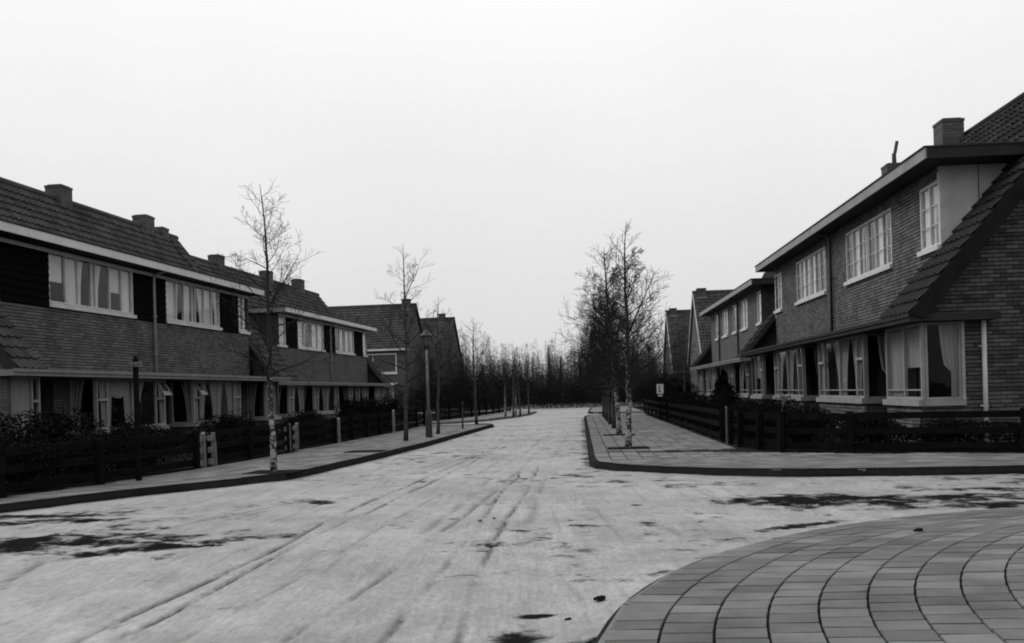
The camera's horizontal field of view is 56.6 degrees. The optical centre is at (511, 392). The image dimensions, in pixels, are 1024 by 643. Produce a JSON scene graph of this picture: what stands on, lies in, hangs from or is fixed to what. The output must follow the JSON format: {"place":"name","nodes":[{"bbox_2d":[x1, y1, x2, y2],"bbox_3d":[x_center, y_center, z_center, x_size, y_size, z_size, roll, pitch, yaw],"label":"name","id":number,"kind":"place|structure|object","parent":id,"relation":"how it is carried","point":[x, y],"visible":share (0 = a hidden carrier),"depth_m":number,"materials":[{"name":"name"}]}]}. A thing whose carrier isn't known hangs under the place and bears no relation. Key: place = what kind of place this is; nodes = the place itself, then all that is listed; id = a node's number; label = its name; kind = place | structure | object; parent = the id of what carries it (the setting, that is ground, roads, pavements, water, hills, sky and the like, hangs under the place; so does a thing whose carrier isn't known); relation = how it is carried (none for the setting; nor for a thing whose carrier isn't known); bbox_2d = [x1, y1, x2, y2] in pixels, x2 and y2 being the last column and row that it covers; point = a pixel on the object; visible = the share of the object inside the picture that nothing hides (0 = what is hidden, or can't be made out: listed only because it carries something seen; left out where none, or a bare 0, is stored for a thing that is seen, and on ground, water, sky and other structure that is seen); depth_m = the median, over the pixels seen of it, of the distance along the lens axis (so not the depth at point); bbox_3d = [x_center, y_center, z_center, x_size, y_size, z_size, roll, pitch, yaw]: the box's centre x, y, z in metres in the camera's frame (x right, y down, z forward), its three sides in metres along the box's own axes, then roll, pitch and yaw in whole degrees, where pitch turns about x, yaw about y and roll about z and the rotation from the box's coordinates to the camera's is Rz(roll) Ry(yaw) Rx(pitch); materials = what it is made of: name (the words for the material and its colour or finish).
{"place":"outdoors","nodes":[
{"label":"outdoors","id":0,"kind":"place"},
{"bbox_2d":[0,177,290,451],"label":"terrace block","id":1,"kind":"structure","parent":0,"point":[93,302],"depth_m":26.47,"materials":[{"name":"brick"}]},
{"bbox_2d":[11,376,40,437],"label":"window","id":2,"kind":"structure","parent":1,"relation":"in","point":[21,391],"depth_m":20.89,"materials":[{"name":"glass"}]},
{"bbox_2d":[28,381,53,432],"bbox_3d":[-11.120,0.612,22.438,0.086,1.760,1.000,-2,0,7],"label":"door","id":3,"kind":"structure","parent":1,"relation":"in","point":[46,387],"depth_m":22.61,"materials":[{"name":"black glass"}]},
{"bbox_2d":[69,378,95,434],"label":"window","id":4,"kind":"structure","parent":1,"relation":"in","point":[76,387],"depth_m":23.69,"materials":[{"name":"paint"}]},
{"bbox_2d":[48,253,136,318],"bbox_3d":[-10.993,-2.763,24.879,0.240,1.380,4.000,-2,0,7],"label":"window","id":5,"kind":"structure","parent":1,"relation":"in","point":[75,282],"depth_m":24.77,"materials":[{"name":"glass"}]},
{"bbox_2d":[94,378,171,434],"bbox_3d":[-9.997,0.338,25.239,0.376,1.405,3.550,-2,0,7],"label":"window","id":6,"kind":"structure","parent":1,"relation":"in","point":[118,388],"depth_m":24.97,"materials":[{"name":"paint"}]},
{"bbox_2d":[142,382,154,423],"bbox_3d":[-10.483,0.594,27.447,0.046,1.760,0.700,-2,0,7],"label":"door","id":7,"kind":"structure","parent":1,"relation":"in","point":[148,388],"depth_m":27.35,"materials":[{"name":"black glass"}]},
{"bbox_2d":[156,383,169,431],"bbox_3d":[-10.361,0.590,28.238,0.086,1.760,0.700,-2,0,7],"label":"door","id":8,"kind":"structure","parent":1,"relation":"in","point":[166,391],"depth_m":28.44,"materials":[{"name":"black glass"}]},
{"bbox_2d":[170,380,192,426],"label":"window","id":9,"kind":"structure","parent":1,"relation":"in","point":[186,386],"depth_m":28.80,"materials":[{"name":"fabric"}]},
{"bbox_2d":[165,280,222,330],"bbox_3d":[-10.256,-2.784,30.506,0.240,1.380,3.850,-2,0,7],"label":"window","id":10,"kind":"structure","parent":1,"relation":"in","point":[185,303],"depth_m":30.41,"materials":[{"name":"glass"}]},
{"bbox_2d":[191,380,241,426],"bbox_3d":[-9.319,0.319,30.393,0.376,1.405,3.550,-2,0,7],"label":"window","id":11,"kind":"structure","parent":1,"relation":"in","point":[233,390],"depth_m":30.24,"materials":[{"name":"paint"}]},
{"bbox_2d":[238,297,250,334],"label":"window","id":12,"kind":"structure","parent":1,"relation":"in","point":[241,327],"depth_m":34.27,"materials":[{"name":"white paint"}]},
{"bbox_2d":[246,382,265,420],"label":"window","id":13,"kind":"structure","parent":1,"relation":"in","point":[251,395],"depth_m":34.44,"materials":[{"name":"paint"}]},
{"bbox_2d":[264,381,281,419],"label":"window","id":14,"kind":"structure","parent":1,"relation":"in","point":[276,417],"depth_m":34.65,"materials":[{"name":"paint"}]},
{"bbox_2d":[6,425,423,496],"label":"garden soil","id":15,"kind":"structure","parent":0,"point":[54,488],"depth_m":17.94,"materials":[{"name":"soil"}]},
{"bbox_2d":[0,409,60,482],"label":"garden shrub","id":16,"kind":"object","parent":15,"relation":"on","point":[4,430],"visible":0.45,"depth_m":14.71,"materials":[{"name":"black plant"}]},
{"bbox_2d":[0,431,66,482],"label":"garden shrub","id":17,"kind":"object","parent":15,"relation":"on","point":[27,456],"visible":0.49,"depth_m":13.37,"materials":[{"name":"black plant"}]},
{"bbox_2d":[0,404,107,470],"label":"garden shrub","id":18,"kind":"object","parent":15,"relation":"on","point":[67,424],"visible":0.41,"depth_m":16.59,"materials":[{"name":"black plant"}]},
{"bbox_2d":[48,425,110,473],"bbox_3d":[-7.136,0.975,15.646,1.064,0.875,1.745,-2,0,-12],"label":"garden shrub","id":19,"kind":"object","parent":15,"relation":"on","point":[78,438],"visible":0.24,"depth_m":15.59,"materials":[{"name":"black plant"}]},
{"bbox_2d":[0,434,182,490],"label":"garden hedge","id":20,"kind":"object","parent":15,"relation":"on","point":[115,451],"visible":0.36,"depth_m":14.90,"materials":[{"name":"plant"}]},
{"bbox_2d":[0,430,200,498],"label":"garden fence","id":21,"kind":"object","parent":15,"relation":"on","point":[99,459],"visible":0.97,"depth_m":14.21,"materials":[{"name":"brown wood"}]},
{"bbox_2d":[99,415,158,439],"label":"garden shrub","id":22,"kind":"object","parent":15,"relation":"on","point":[120,426],"visible":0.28,"depth_m":19.57,"materials":[{"name":"black plant"}]},
{"bbox_2d":[109,427,173,460],"bbox_3d":[-7.021,1.029,18.076,1.351,0.754,1.183,-2,0,4],"label":"garden shrub","id":23,"kind":"object","parent":15,"relation":"on","point":[124,435],"visible":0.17,"depth_m":17.97,"materials":[{"name":"black plant"}]},
{"bbox_2d":[196,407,254,437],"bbox_3d":[-8.363,0.944,27.722,1.722,1.011,1.429,-2,0,-8],"label":"garden shrub","id":24,"kind":"object","parent":15,"relation":"on","point":[209,423],"visible":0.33,"depth_m":27.57,"materials":[{"name":"black plant"}]},
{"bbox_2d":[182,432,269,460],"bbox_3d":[-5.770,1.102,19.624,0.556,0.523,3.453,-2,0,8],"label":"garden hedge","id":25,"kind":"object","parent":15,"relation":"on","point":[229,450],"visible":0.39,"depth_m":19.27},
{"bbox_2d":[207,415,254,438],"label":"garden shrub","id":26,"kind":"object","parent":15,"relation":"on","point":[227,423],"visible":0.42,"depth_m":25.62,"materials":[{"name":"black plant"}]},
{"bbox_2d":[209,422,289,465],"bbox_3d":[-5.326,1.013,19.561,0.140,0.693,3.991,-2,0,6],"label":"garden fence","id":27,"kind":"object","parent":15,"relation":"on","point":[249,441],"visible":0.91,"depth_m":19.32,"materials":[{"name":"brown wood"}]},
{"bbox_2d":[231,421,283,444],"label":"garden shrub","id":28,"kind":"object","parent":15,"relation":"on","point":[255,432],"visible":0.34,"depth_m":23.17,"materials":[{"name":"black plant"}]},
{"bbox_2d":[287,408,320,430],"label":"garden shrub","id":29,"kind":"object","parent":15,"relation":"on","point":[300,414],"visible":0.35,"depth_m":29.96,"materials":[{"name":"black plant"}]},
{"bbox_2d":[276,407,420,445],"bbox_3d":[-4.560,0.922,30.056,0.728,0.814,14.847,-2,0,6],"label":"garden hedge","id":30,"kind":"object","parent":15,"relation":"on","point":[320,435],"visible":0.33,"depth_m":27.49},
{"bbox_2d":[295,408,425,448],"bbox_3d":[-4.186,0.976,29.826,0.246,0.704,15.249,-2,0,6],"label":"garden fence","id":31,"kind":"object","parent":15,"relation":"on","point":[366,432],"visible":0.85,"depth_m":26.52,"materials":[{"name":"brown wood"}]},
{"bbox_2d":[342,395,393,422],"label":"garden shrub","id":32,"kind":"object","parent":15,"relation":"on","point":[366,408],"visible":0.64,"depth_m":33.61,"materials":[{"name":"black plant"}]},
{"bbox_2d":[359,393,411,426],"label":"garden shrub","id":33,"kind":"object","parent":15,"relation":"on","point":[396,403],"visible":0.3,"depth_m":36.34,"materials":[{"name":"black plant"}]},
{"bbox_2d":[0,423,493,512],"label":"pavement","id":34,"kind":"structure","parent":0,"point":[307,462],"depth_m":16.03,"materials":[{"name":"concrete"}]},
{"bbox_2d":[129,356,141,480],"bbox_3d":[-5.794,0.407,14.639,0.161,1.950,0.184,-2,0,-45],"label":"street lamp","id":35,"kind":"object","parent":34,"relation":"on","point":[135,364],"visible":0.97,"depth_m":14.65,"materials":[{"name":"black metal"}]},
{"bbox_2d":[200,432,206,467],"bbox_3d":[-5.582,1.042,17.073,0.076,0.650,0.238,-2,0,7],"label":"gate post","id":36,"kind":"object","parent":34,"relation":"on","point":[203,461],"visible":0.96,"depth_m":17.11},
{"bbox_2d":[207,432,216,465],"bbox_3d":[-5.525,1.040,17.509,0.076,0.650,0.238,-2,0,7],"label":"gate post","id":37,"kind":"object","parent":34,"relation":"on","point":[212,449],"visible":0.95,"depth_m":17.55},
{"bbox_2d":[209,180,343,471],"bbox_3d":[-4.069,-1.087,15.647,2.051,4.862,2.272,-2,0,17],"label":"birch tree","id":38,"kind":"object","parent":34,"relation":"on","point":[273,453],"visible":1,"depth_m":15.64,"materials":[{"name":"grey plant"}]},
{"bbox_2d":[360,247,437,440],"bbox_3d":[-2.920,-1.302,25.304,2.119,5.233,2.044,-2,0,0],"label":"birch tree","id":39,"kind":"object","parent":34,"relation":"on","point":[406,369],"visible":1,"depth_m":25.05,"materials":[{"name":"grey plant"}]},
{"bbox_2d":[419,329,432,437],"bbox_3d":[-2.374,-0.254,26.734,0.381,3.080,0.400,-2,0,0],"label":"street lamp","id":40,"kind":"object","parent":34,"relation":"on","point":[425,338],"visible":0.91,"depth_m":26.68,"materials":[{"name":"metal"}]},
{"bbox_2d":[410,296,467,433],"bbox_3d":[-2.175,-0.827,28.898,1.839,4.243,1.412,-2,0,0],"label":"birch tree","id":41,"kind":"object","parent":34,"relation":"on","point":[438,392],"visible":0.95,"depth_m":28.91,"materials":[{"name":"grey plant"}]},
{"bbox_2d":[444,318,512,423],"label":"birch tree","id":42,"kind":"object","parent":34,"relation":"on","point":[475,392],"visible":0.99,"depth_m":37.47,"materials":[{"name":"black plant"}]},
{"bbox_2d":[341,411,506,423],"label":"garden soil","id":43,"kind":"structure","parent":0,"point":[421,419],"depth_m":52.80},
{"bbox_2d":[191,254,390,422],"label":"terrace block","id":44,"kind":"structure","parent":43,"relation":"on","point":[344,378],"depth_m":47.39,"materials":[{"name":"brick"}]},
{"bbox_2d":[277,317,287,347],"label":"window","id":45,"kind":"structure","parent":44,"relation":"in","point":[281,344],"depth_m":42.88,"materials":[{"name":"white paint"}]},
{"bbox_2d":[287,385,303,416],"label":"window","id":46,"kind":"structure","parent":44,"relation":"in","point":[291,390],"depth_m":42.04,"materials":[{"name":"paint"}]},
{"bbox_2d":[297,320,325,351],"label":"window","id":47,"kind":"structure","parent":44,"relation":"in","point":[314,344],"depth_m":46.57,"materials":[{"name":"glass"}]},
{"bbox_2d":[313,386,338,414],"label":"window","id":48,"kind":"structure","parent":44,"relation":"in","point":[325,389],"depth_m":46.23,"materials":[{"name":"paint"}]},
{"bbox_2d":[335,328,355,355],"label":"window","id":49,"kind":"structure","parent":44,"relation":"in","point":[344,340],"depth_m":51.91,"materials":[{"name":"glass"}]},
{"bbox_2d":[348,386,367,400],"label":"window","id":50,"kind":"structure","parent":44,"relation":"in","point":[364,391],"depth_m":51.65,"materials":[{"name":"paint"}]},
{"bbox_2d":[420,395,503,419],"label":"garden hedge","id":51,"kind":"object","parent":43,"relation":"on","point":[483,400],"visible":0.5,"depth_m":48.92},
{"bbox_2d":[389,411,536,424],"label":"pavement","id":52,"kind":"structure","parent":0,"point":[492,417],"depth_m":46.36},
{"bbox_2d":[435,400,510,420],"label":"garden fence","id":53,"kind":"object","parent":52,"relation":"on","point":[449,416],"visible":0.75,"depth_m":48.64,"materials":[{"name":"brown wood"}]},
{"bbox_2d":[0,402,1023,642],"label":"road","id":54,"kind":"structure","parent":0,"point":[407,547],"depth_m":8.51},
{"bbox_2d":[328,299,425,409],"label":"gable house","id":55,"kind":"structure","parent":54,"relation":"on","point":[369,315],"depth_m":74.16,"materials":[{"name":"brick"}]},
{"bbox_2d":[420,313,463,403],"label":"gable house","id":56,"kind":"structure","parent":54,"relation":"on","point":[441,324],"depth_m":90.72,"materials":[{"name":"brick"}]},
{"bbox_2d":[500,348,528,416],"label":"birch tree","id":57,"kind":"object","parent":54,"relation":"on","point":[513,388],"visible":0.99,"depth_m":46.88,"materials":[{"name":"black plant"}]},
{"bbox_2d":[663,308,690,381],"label":"gable house","id":58,"kind":"structure","parent":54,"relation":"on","point":[682,318],"depth_m":84.06,"materials":[{"name":"brick"}]},
{"bbox_2d":[665,330,708,391],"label":"birch tree","id":59,"kind":"object","parent":54,"relation":"on","point":[685,370],"visible":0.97,"depth_m":47.49,"materials":[{"name":"black plant"}]},
{"bbox_2d":[687,288,733,397],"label":"gable house","id":60,"kind":"structure","parent":54,"relation":"on","point":[700,326],"depth_m":68.70,"materials":[{"name":"brick"}]},
{"bbox_2d":[0,0,1023,383],"label":"sky","id":61,"kind":"structure","parent":0,"point":[501,140],"materials":[{"name":"white"}]},
{"bbox_2d":[588,407,657,413],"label":"pavement","id":62,"kind":"structure","parent":0,"point":[596,410],"depth_m":53.49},
{"bbox_2d":[631,406,653,410],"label":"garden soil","id":63,"kind":"structure","parent":0,"point":[639,408],"depth_m":57.75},
{"bbox_2d":[631,383,656,408],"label":"garden hedge","id":64,"kind":"object","parent":63,"relation":"on","point":[639,393],"visible":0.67,"depth_m":57.79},
{"bbox_2d":[584,413,1023,476],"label":"pavement","id":65,"kind":"structure","parent":0,"point":[660,446],"depth_m":15.27,"materials":[{"name":"concrete"}]},
{"bbox_2d":[567,307,625,418],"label":"birch tree","id":66,"kind":"object","parent":65,"relation":"on","point":[594,378],"visible":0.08,"depth_m":38.97,"materials":[{"name":"black plant"}]},
{"bbox_2d":[564,286,643,424],"bbox_3d":[3.210,-1.293,32.664,3.025,4.867,3.147,-2,0,0],"label":"birch tree","id":67,"kind":"object","parent":65,"relation":"on","point":[609,410],"visible":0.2,"depth_m":32.71,"materials":[{"name":"black plant"}]},
{"bbox_2d":[564,312,646,416],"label":"birch tree","id":68,"kind":"object","parent":65,"relation":"on","point":[598,374],"visible":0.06,"depth_m":42.37,"materials":[{"name":"black plant"}]},
{"bbox_2d":[560,275,667,428],"bbox_3d":[3.258,-1.396,29.241,3.314,5.074,3.462,-2,0,-40],"label":"birch tree","id":69,"kind":"object","parent":65,"relation":"on","point":[612,405],"visible":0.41,"depth_m":29.36,"materials":[{"name":"black plant"}]},
{"bbox_2d":[555,244,677,434],"bbox_3d":[2.667,-1.400,25.205,2.538,5.115,3.250,-2,0,-45],"label":"birch tree","id":70,"kind":"object","parent":65,"relation":"on","point":[617,409],"visible":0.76,"depth_m":25.12,"materials":[{"name":"grey plant"}]},
{"bbox_2d":[567,288,669,420],"bbox_3d":[4.016,-1.439,36.029,3.840,5.115,3.028,-2,0,0],"label":"birch tree","id":71,"kind":"object","parent":65,"relation":"on","point":[606,398],"visible":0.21,"depth_m":36.00,"materials":[{"name":"black plant"}]},
{"bbox_2d":[575,218,685,447],"bbox_3d":[2.375,-1.181,19.274,2.168,4.696,2.229,-2,0,0],"label":"birch tree","id":72,"kind":"object","parent":65,"relation":"on","point":[628,434],"visible":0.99,"depth_m":19.32,"materials":[{"name":"grey plant"}]},
{"bbox_2d":[643,399,668,421],"bbox_3d":[6.040,0.669,40.273,0.126,0.744,12.090,-2,0,4],"label":"garden fence","id":73,"kind":"object","parent":65,"relation":"on","point":[655,408],"visible":0.89,"depth_m":38.42,"materials":[{"name":"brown wood"}]},
{"bbox_2d":[668,402,725,441],"bbox_3d":[5.086,0.699,27.058,0.129,0.738,12.390,-2,0,4],"label":"garden fence","id":74,"kind":"object","parent":65,"relation":"on","point":[704,410],"visible":0.99,"depth_m":24.22,"materials":[{"name":"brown wood"}]},
{"bbox_2d":[595,507,1023,642],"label":"pavement front","id":75,"kind":"structure","parent":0,"point":[953,577],"depth_m":5.53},
{"bbox_2d":[646,413,1020,453],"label":"garden soil","id":76,"kind":"structure","parent":0,"point":[791,450],"depth_m":16.61,"materials":[{"name":"soil"}]},
{"bbox_2d":[649,391,688,417],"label":"garden hedge","id":77,"kind":"object","parent":76,"relation":"on","point":[663,398],"visible":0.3,"depth_m":38.52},
{"bbox_2d":[648,378,699,397],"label":"garden shrub","id":78,"kind":"object","parent":76,"relation":"on","point":[674,387],"visible":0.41,"depth_m":54.03,"materials":[{"name":"black plant"}]},
{"bbox_2d":[672,390,708,403],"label":"garden shrub","id":79,"kind":"object","parent":76,"relation":"on","point":[692,395],"visible":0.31,"depth_m":36.67,"materials":[{"name":"black plant"}]},
{"bbox_2d":[678,400,750,436],"bbox_3d":[5.590,0.605,27.371,0.657,0.879,11.433,-2,0,4],"label":"garden hedge","id":80,"kind":"object","parent":76,"relation":"on","point":[717,417],"visible":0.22,"depth_m":25.52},
{"bbox_2d":[709,369,735,402],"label":"conifer","id":81,"kind":"object","parent":76,"relation":"on","point":[722,378],"visible":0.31,"depth_m":33.11,"materials":[{"name":"black plant"}]},
{"bbox_2d":[704,390,754,407],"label":"garden shrub","id":82,"kind":"object","parent":76,"relation":"on","point":[730,394],"visible":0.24,"depth_m":28.19,"materials":[{"name":"black plant"}]},
{"bbox_2d":[690,272,774,401],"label":"terrace block","id":83,"kind":"structure","parent":76,"relation":"on","point":[740,314],"depth_m":44.37,"materials":[{"name":"brick"}]},
{"bbox_2d":[706,367,716,395],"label":"window","id":84,"kind":"structure","parent":83,"relation":"in","point":[713,372],"depth_m":49.12,"materials":[{"name":"paint"}]},
{"bbox_2d":[720,364,734,392],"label":"window","id":85,"kind":"structure","parent":83,"relation":"in","point":[727,367],"depth_m":42.43,"materials":[{"name":"paint"}]},
{"bbox_2d":[740,299,747,331],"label":"window","id":86,"kind":"structure","parent":83,"relation":"in","point":[744,321],"depth_m":42.96,"materials":[{"name":"glass"}]},
{"bbox_2d":[739,361,748,397],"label":"window","id":87,"kind":"structure","parent":83,"relation":"in","point":[743,366],"depth_m":39.69,"materials":[{"name":"paint"}]},
{"bbox_2d":[753,395,801,412],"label":"garden shrub","id":88,"kind":"object","parent":76,"relation":"on","point":[785,403],"visible":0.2,"depth_m":23.93,"materials":[{"name":"black plant"}]},
{"bbox_2d":[727,404,1020,450],"bbox_3d":[8.255,0.553,16.592,10.653,0.834,2.971,-2,0,38],"label":"garden hedge","id":89,"kind":"object","parent":76,"relation":"on","point":[773,423],"visible":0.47,"depth_m":16.87,"materials":[{"name":"plant"}]},
{"bbox_2d":[840,410,907,442],"bbox_3d":[6.625,0.659,17.195,1.326,0.726,1.480,-2,0,3],"label":"garden shrub","id":90,"kind":"object","parent":76,"relation":"on","point":[881,420],"visible":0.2,"depth_m":17.04,"materials":[{"name":"black plant"}]},
{"bbox_2d":[727,408,1023,452],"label":"garden fence","id":91,"kind":"object","parent":76,"relation":"on","point":[781,445],"visible":1,"depth_m":16.21,"materials":[{"name":"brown wood"}]},
{"bbox_2d":[914,418,983,441],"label":"garden shrub","id":92,"kind":"object","parent":76,"relation":"on","point":[938,420],"visible":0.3,"depth_m":16.28,"materials":[{"name":"black plant"}]},
{"bbox_2d":[740,92,1023,441],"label":"terrace block","id":93,"kind":"structure","parent":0,"point":[899,286],"depth_m":19.47,"materials":[{"name":"brick"}]},
{"bbox_2d":[750,354,766,398],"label":"window","id":94,"kind":"structure","parent":93,"relation":"in","point":[759,360],"depth_m":33.56,"materials":[{"name":"paint"}]},
{"bbox_2d":[774,273,781,313],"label":"window","id":95,"kind":"structure","parent":93,"relation":"in","point":[779,287],"depth_m":33.60,"materials":[{"name":"white paint"}]},
{"bbox_2d":[772,346,806,400],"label":"window","id":96,"kind":"structure","parent":93,"relation":"in","point":[779,384],"depth_m":29.07,"materials":[{"name":"paint"}]},
{"bbox_2d":[795,247,826,305],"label":"window","id":97,"kind":"structure","parent":93,"relation":"in","point":[813,270],"depth_m":28.90,"materials":[{"name":"glass"}]},
{"bbox_2d":[804,346,822,400],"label":"window","id":98,"kind":"structure","parent":93,"relation":"in","point":[811,397],"depth_m":27.17,"materials":[{"name":"paint"}]},
{"bbox_2d":[828,347,834,394],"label":"window","id":99,"kind":"structure","parent":93,"relation":"in","point":[831,349],"depth_m":26.62,"materials":[{"name":"black glass"}]},
{"bbox_2d":[816,334,867,403],"bbox_3d":[8.057,-0.533,23.309,0.204,1.555,4.150,-2,0,4],"label":"window","id":100,"kind":"structure","parent":93,"relation":"in","point":[841,347],"depth_m":23.06,"materials":[{"name":"fabric"}]},
{"bbox_2d":[843,208,892,285],"bbox_3d":[8.738,-3.491,23.254,0.240,1.370,3.750,-2,0,4],"label":"window","id":101,"kind":"structure","parent":93,"relation":"in","point":[871,248],"depth_m":23.17,"materials":[{"name":"glass"}]},
{"bbox_2d":[866,334,889,403],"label":"window","id":102,"kind":"structure","parent":93,"relation":"in","point":[881,339],"depth_m":21.29,"materials":[{"name":"paint"}]},
{"bbox_2d":[882,323,925,405],"bbox_3d":[7.724,-0.524,18.720,0.199,1.555,2.150,-2,0,4],"label":"window","id":103,"kind":"structure","parent":93,"relation":"in","point":[905,349],"depth_m":18.65,"materials":[{"name":"paint"}]},
{"bbox_2d":[901,367,918,399],"bbox_3d":[8.553,-0.160,20.441,0.046,2.200,1.000,-2,0,4],"label":"door","id":104,"kind":"structure","parent":93,"relation":"in","point":[913,374],"depth_m":20.13,"materials":[{"name":"black glass"}]},
{"bbox_2d":[917,181,941,256],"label":"window","id":105,"kind":"structure","parent":93,"relation":"in","point":[931,203],"depth_m":19.10,"materials":[{"name":"glass"}]},
{"bbox_2d":[924,321,966,405],"bbox_3d":[8.020,-0.532,17.678,0.741,1.555,0.193,-2,0,4],"label":"window","id":106,"kind":"structure","parent":93,"relation":"in","point":[950,339],"depth_m":17.70,"materials":[{"name":"paint"}]},
{"label":"ground","id":107,"kind":"structure","parent":0,"visible":0},
{"bbox_2d":[377,320,690,404],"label":"wood","id":108,"kind":"object","parent":107,"relation":"on","point":[554,372],"visible":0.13,"depth_m":76.84,"materials":[{"name":"plant"}]},
{"bbox_2d":[385,369,691,410],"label":"undergrowth","id":109,"kind":"object","parent":107,"relation":"on","point":[576,402],"visible":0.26,"depth_m":73.20,"materials":[{"name":"plant"}]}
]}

